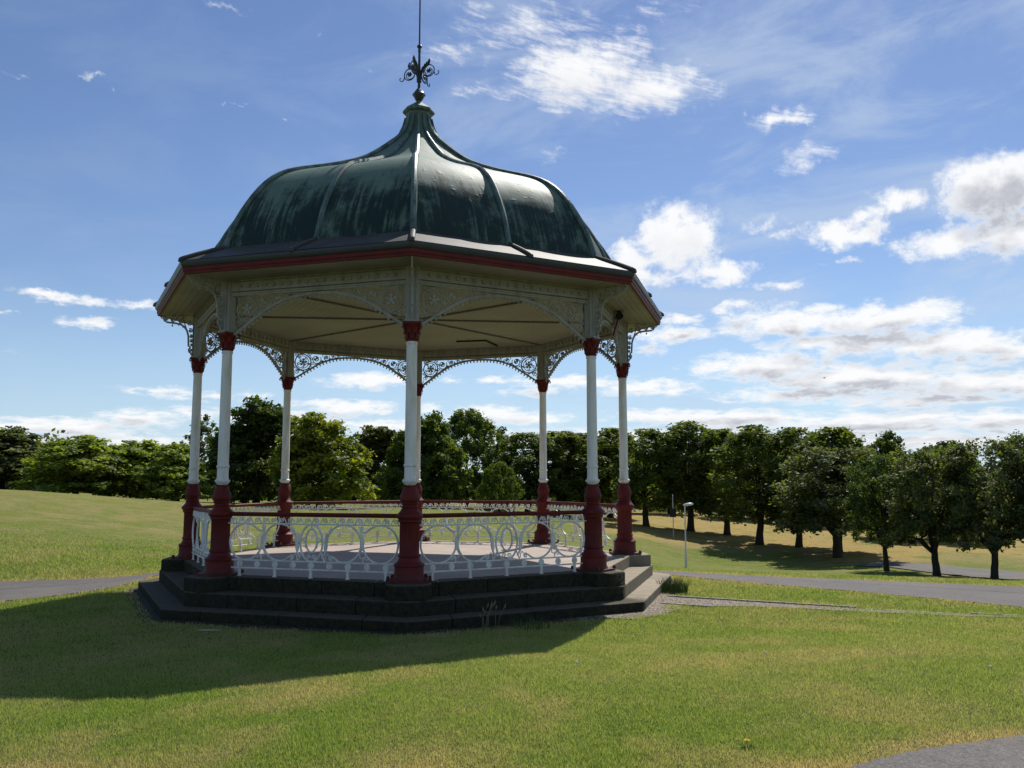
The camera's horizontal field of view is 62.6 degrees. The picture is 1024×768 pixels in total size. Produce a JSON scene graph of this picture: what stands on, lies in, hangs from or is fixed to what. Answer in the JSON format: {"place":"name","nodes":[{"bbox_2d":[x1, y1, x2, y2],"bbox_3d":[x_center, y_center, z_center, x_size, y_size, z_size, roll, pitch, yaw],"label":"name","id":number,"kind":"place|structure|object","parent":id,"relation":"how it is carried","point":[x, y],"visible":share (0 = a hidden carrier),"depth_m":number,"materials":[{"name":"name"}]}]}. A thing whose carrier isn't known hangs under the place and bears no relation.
{"place":"outdoors","nodes":[
{"label":"outdoors","id":0,"kind":"place"},
{"bbox_2d":[0,489,1023,767],"bbox_3d":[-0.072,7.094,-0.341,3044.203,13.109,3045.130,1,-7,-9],"label":"ground","id":1,"kind":"structure","parent":0,"point":[664,539],"depth_m":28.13,"materials":[{"name":"green plant"}]},
{"bbox_2d":[0,425,62,489],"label":"tree","id":2,"kind":"object","parent":1,"relation":"on","point":[16,444],"visible":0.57,"depth_m":70.88,"materials":[{"name":"green plant"}]},
{"bbox_2d":[8,434,132,493],"bbox_3d":[-33.068,6.148,63.823,8.502,4.772,9.347,-1,-7,10],"label":"tree","id":3,"kind":"object","parent":1,"relation":"on","point":[86,461],"visible":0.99,"depth_m":62.35,"materials":[{"name":"green plant"}]},
{"bbox_2d":[90,439,182,498],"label":"tree","id":4,"kind":"object","parent":1,"relation":"on","point":[137,453],"visible":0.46,"depth_m":66.63,"materials":[{"name":"green plant"}]},
{"bbox_2d":[125,443,216,501],"bbox_3d":[-25.749,6.837,64.645,7.816,4.719,8.116,-1,-6,5],"label":"tree","id":5,"kind":"object","parent":1,"relation":"on","point":[165,473],"visible":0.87,"depth_m":63.10,"materials":[{"name":"green plant"}]},
{"bbox_2d":[179,414,216,491],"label":"poplar tree","id":6,"kind":"object","parent":1,"relation":"on","point":[206,430],"visible":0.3,"depth_m":86.07,"materials":[{"name":"green plant"}]},
{"bbox_2d":[197,629,220,630],"bbox_3d":[-4.078,3.317,11.335,0.355,0.032,0.027,-2,-7,14],"label":"stick","id":7,"kind":"object","parent":1,"relation":"on","point":[208,630],"visible":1,"depth_m":11.33,"materials":[{"name":"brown wood"}]},
{"bbox_2d":[200,394,315,503],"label":"tree","id":8,"kind":"object","parent":1,"relation":"on","point":[251,442],"visible":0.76,"depth_m":68.98,"materials":[{"name":"green plant"}]},
{"bbox_2d":[263,411,380,506],"bbox_3d":[-14.678,5.912,65.029,8.786,7.722,9.659,0,-6,0],"label":"tree","id":9,"kind":"object","parent":1,"relation":"on","point":[318,456],"visible":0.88,"depth_m":63.09,"materials":[{"name":"green plant"}]},
{"bbox_2d":[347,425,398,500],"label":"tree","id":10,"kind":"object","parent":1,"relation":"on","point":[378,440],"visible":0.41,"depth_m":87.32,"materials":[{"name":"green plant"}]},
{"bbox_2d":[369,429,433,505],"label":"tree","id":11,"kind":"object","parent":1,"relation":"on","point":[393,482],"visible":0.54,"depth_m":76.15,"materials":[{"name":"green plant"}]},
{"bbox_2d":[138,0,670,631],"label":"bandstand","id":12,"kind":"structure","parent":1,"relation":"on","point":[414,242],"depth_m":13.62,"materials":[{"name":"metal"}]},
{"bbox_2d":[129,588,680,633],"bbox_3d":[-1.791,3.960,16.251,10.202,0.154,9.853,-2,-7,16],"label":"gravel bed","id":13,"kind":"object","parent":1,"relation":"on","point":[651,608],"visible":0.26,"depth_m":12.53,"materials":[{"name":"grey gravel"}]},
{"bbox_2d":[397,410,473,506],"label":"tree","id":14,"kind":"object","parent":1,"relation":"on","point":[441,452],"visible":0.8,"depth_m":78.33,"materials":[{"name":"green plant"}]},
{"bbox_2d":[437,408,509,506],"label":"birch tree","id":15,"kind":"object","parent":1,"relation":"on","point":[473,424],"visible":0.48,"depth_m":85.50,"materials":[{"name":"green plant"}]},
{"bbox_2d":[480,600,505,628],"bbox_3d":[-0.311,3.192,11.609,0.303,0.410,0.397,4,-7,-30],"label":"dry weed","id":16,"kind":"object","parent":1,"relation":"on","point":[483,610],"visible":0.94,"depth_m":11.63,"materials":[{"name":"plant"}]},
{"bbox_2d":[474,461,524,511],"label":"birch tree","id":17,"kind":"object","parent":1,"relation":"on","point":[497,472],"visible":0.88,"depth_m":72.83,"materials":[{"name":"green plant"}]},
{"bbox_2d":[487,426,515,503],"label":"tree","id":18,"kind":"object","parent":1,"relation":"on","point":[503,430],"visible":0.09,"depth_m":94.14,"materials":[{"name":"green plant"}]},
{"bbox_2d":[5,428,1003,517],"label":"woodland","id":19,"kind":"object","parent":1,"relation":"on","point":[523,482],"depth_m":93.82,"materials":[{"name":"green plant"}]},
{"bbox_2d":[488,432,565,510],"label":"lime tree","id":20,"kind":"object","parent":1,"relation":"on","point":[514,443],"visible":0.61,"depth_m":84.34,"materials":[{"name":"green plant"}]},
{"bbox_2d":[510,616,549,630],"bbox_3d":[0.223,3.316,11.646,0.561,0.170,0.576,-3,-7,28],"label":"grass tuft","id":21,"kind":"object","parent":1,"relation":"on","point":[528,624],"visible":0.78,"depth_m":11.60,"materials":[{"name":"green plant"}]},
{"bbox_2d":[513,431,602,515],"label":"lime tree","id":22,"kind":"object","parent":1,"relation":"on","point":[569,490],"visible":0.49,"depth_m":86.04,"materials":[{"name":"green plant"}]},
{"bbox_2d":[549,449,613,509],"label":"lime tree","id":23,"kind":"object","parent":1,"relation":"on","point":[575,466],"depth_m":102.27,"materials":[{"name":"green plant"}]},
{"bbox_2d":[548,433,618,515],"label":"lime tree","id":24,"kind":"object","parent":1,"relation":"on","point":[603,444],"visible":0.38,"depth_m":87.79,"materials":[{"name":"green plant"}]},
{"bbox_2d":[574,427,644,517],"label":"lime tree","id":25,"kind":"object","parent":1,"relation":"on","point":[610,433],"visible":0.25,"depth_m":90.54,"materials":[{"name":"green plant"}]},
{"bbox_2d":[608,428,683,526],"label":"lime tree","id":26,"kind":"object","parent":1,"relation":"on","point":[637,482],"visible":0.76,"depth_m":79.93,"materials":[{"name":"green plant"}]},
{"bbox_2d":[646,440,690,513],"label":"lime tree","id":27,"kind":"object","parent":1,"relation":"on","point":[661,485],"visible":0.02,"depth_m":108.17,"materials":[{"name":"green plant"}]},
{"bbox_2d":[670,495,675,536],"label":"sign post","id":28,"kind":"object","parent":1,"relation":"on","point":[672,512],"visible":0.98,"depth_m":72.15,"materials":[{"name":"metal"}]},
{"bbox_2d":[657,576,690,594],"bbox_3d":[2.942,3.677,15.379,0.659,0.301,0.690,1,-7,-9],"label":"grass tuft","id":29,"kind":"object","parent":1,"relation":"on","point":[674,587],"visible":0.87,"depth_m":15.25,"materials":[{"name":"green plant"}]},
{"bbox_2d":[661,602,711,606],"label":"path kerb","id":30,"kind":"structure","parent":1,"relation":"on","point":[693,605],"depth_m":13.72,"materials":[{"name":"concrete"}]},
{"bbox_2d":[647,420,727,531],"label":"lime tree","id":31,"kind":"object","parent":1,"relation":"on","point":[680,435],"visible":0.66,"depth_m":78.77,"materials":[{"name":"green plant"}]},
{"bbox_2d":[683,503,692,567],"bbox_3d":[8.264,7.130,39.337,0.490,3.139,0.210,0,-6,2],"label":"lamp post","id":32,"kind":"object","parent":1,"relation":"on","point":[686,504],"visible":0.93,"depth_m":39.36,"materials":[{"name":"metal"}]},
{"bbox_2d":[680,428,757,534],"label":"lime tree","id":33,"kind":"object","parent":1,"relation":"on","point":[709,438],"visible":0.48,"depth_m":76.94,"materials":[{"name":"green plant"}]},
{"bbox_2d":[739,738,755,749],"bbox_3d":[1.414,2.166,5.065,0.122,0.065,0.124,1,-7,-9],"label":"dandelion","id":34,"kind":"object","parent":1,"relation":"on","point":[747,739],"visible":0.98,"depth_m":5.07,"materials":[{"name":"yellow plant"}]},
{"bbox_2d":[705,424,791,544],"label":"lime tree","id":35,"kind":"object","parent":1,"relation":"on","point":[754,435],"visible":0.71,"depth_m":68.82,"materials":[{"name":"green plant"}]},
{"bbox_2d":[667,595,855,607],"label":"path kerb","id":36,"kind":"structure","parent":1,"relation":"on","point":[761,601],"depth_m":14.13,"materials":[{"name":"concrete"}]},
{"bbox_2d":[751,427,828,547],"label":"lime tree","id":37,"kind":"object","parent":1,"relation":"on","point":[789,435],"visible":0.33,"depth_m":66.99,"materials":[{"name":"green plant"}]},
{"bbox_2d":[764,445,893,557],"bbox_3d":[22.995,8.425,59.522,8.893,8.223,9.476,4,-8,-32],"label":"round tree","id":38,"kind":"object","parent":1,"relation":"on","point":[833,521],"visible":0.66,"depth_m":58.59,"materials":[{"name":"green plant"}]},
{"bbox_2d":[787,426,875,552],"bbox_3d":[24.021,7.945,62.653,6.918,9.651,6.946,-4,-8,34],"label":"lime tree","id":39,"kind":"object","parent":1,"relation":"on","point":[838,437],"visible":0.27,"depth_m":62.38,"materials":[{"name":"green plant"}]},
{"bbox_2d":[838,453,924,570],"bbox_3d":[21.669,7.518,48.894,4.879,7.150,4.662,-1,-7,10],"label":"round tree","id":40,"kind":"object","parent":1,"relation":"on","point":[863,503],"visible":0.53,"depth_m":48.51,"materials":[{"name":"green plant"}]},
{"bbox_2d":[858,429,917,533],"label":"tree","id":41,"kind":"object","parent":1,"relation":"on","point":[884,443],"visible":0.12,"depth_m":74.41,"materials":[{"name":"green plant"}]},
{"bbox_2d":[872,445,987,575],"bbox_3d":[22.569,6.910,45.211,6.285,7.225,6.002,5,-8,-37],"label":"round tree","id":42,"kind":"object","parent":1,"relation":"on","point":[927,518],"visible":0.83,"depth_m":44.47,"materials":[{"name":"green plant"}]},
{"bbox_2d":[867,608,1020,615],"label":"path kerb","id":43,"kind":"structure","parent":1,"relation":"on","point":[943,612],"depth_m":12.82,"materials":[{"name":"concrete"}]},
{"bbox_2d":[915,440,987,538],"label":"tree","id":44,"kind":"object","parent":1,"relation":"on","point":[942,444],"visible":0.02,"depth_m":73.71,"materials":[{"name":"green plant"}]},
{"bbox_2d":[932,437,1023,579],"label":"round tree","id":45,"kind":"object","parent":1,"relation":"on","point":[988,522],"visible":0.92,"depth_m":41.30,"materials":[{"name":"green plant"}]},
{"bbox_2d":[985,429,1023,548],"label":"round tree","id":46,"kind":"object","parent":1,"relation":"on","point":[1020,437],"visible":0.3,"depth_m":41.99,"materials":[{"name":"green plant"}]},
{"bbox_2d":[0,571,1023,606],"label":"path","id":47,"kind":"structure","parent":0,"point":[990,594],"depth_m":16.09,"materials":[{"name":"grey asphalt"}]},
{"bbox_2d":[0,0,1023,481],"label":"sky","id":48,"kind":"structure","parent":0,"point":[804,192],"materials":[{"name":"blue"}]},
{"bbox_2d":[669,597,1023,617],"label":"gravel path","id":49,"kind":"structure","parent":0,"point":[711,602],"depth_m":13.82,"materials":[{"name":"grey gravel"}]},
{"bbox_2d":[848,734,1023,767],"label":"front path","id":50,"kind":"structure","parent":0,"point":[1008,753],"depth_m":4.85,"materials":[{"name":"grey asphalt"}]},
{"bbox_2d":[858,561,1023,579],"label":"path","id":51,"kind":"structure","parent":0,"point":[983,573],"depth_m":48.00,"materials":[{"name":"grey asphalt"}]}
]}

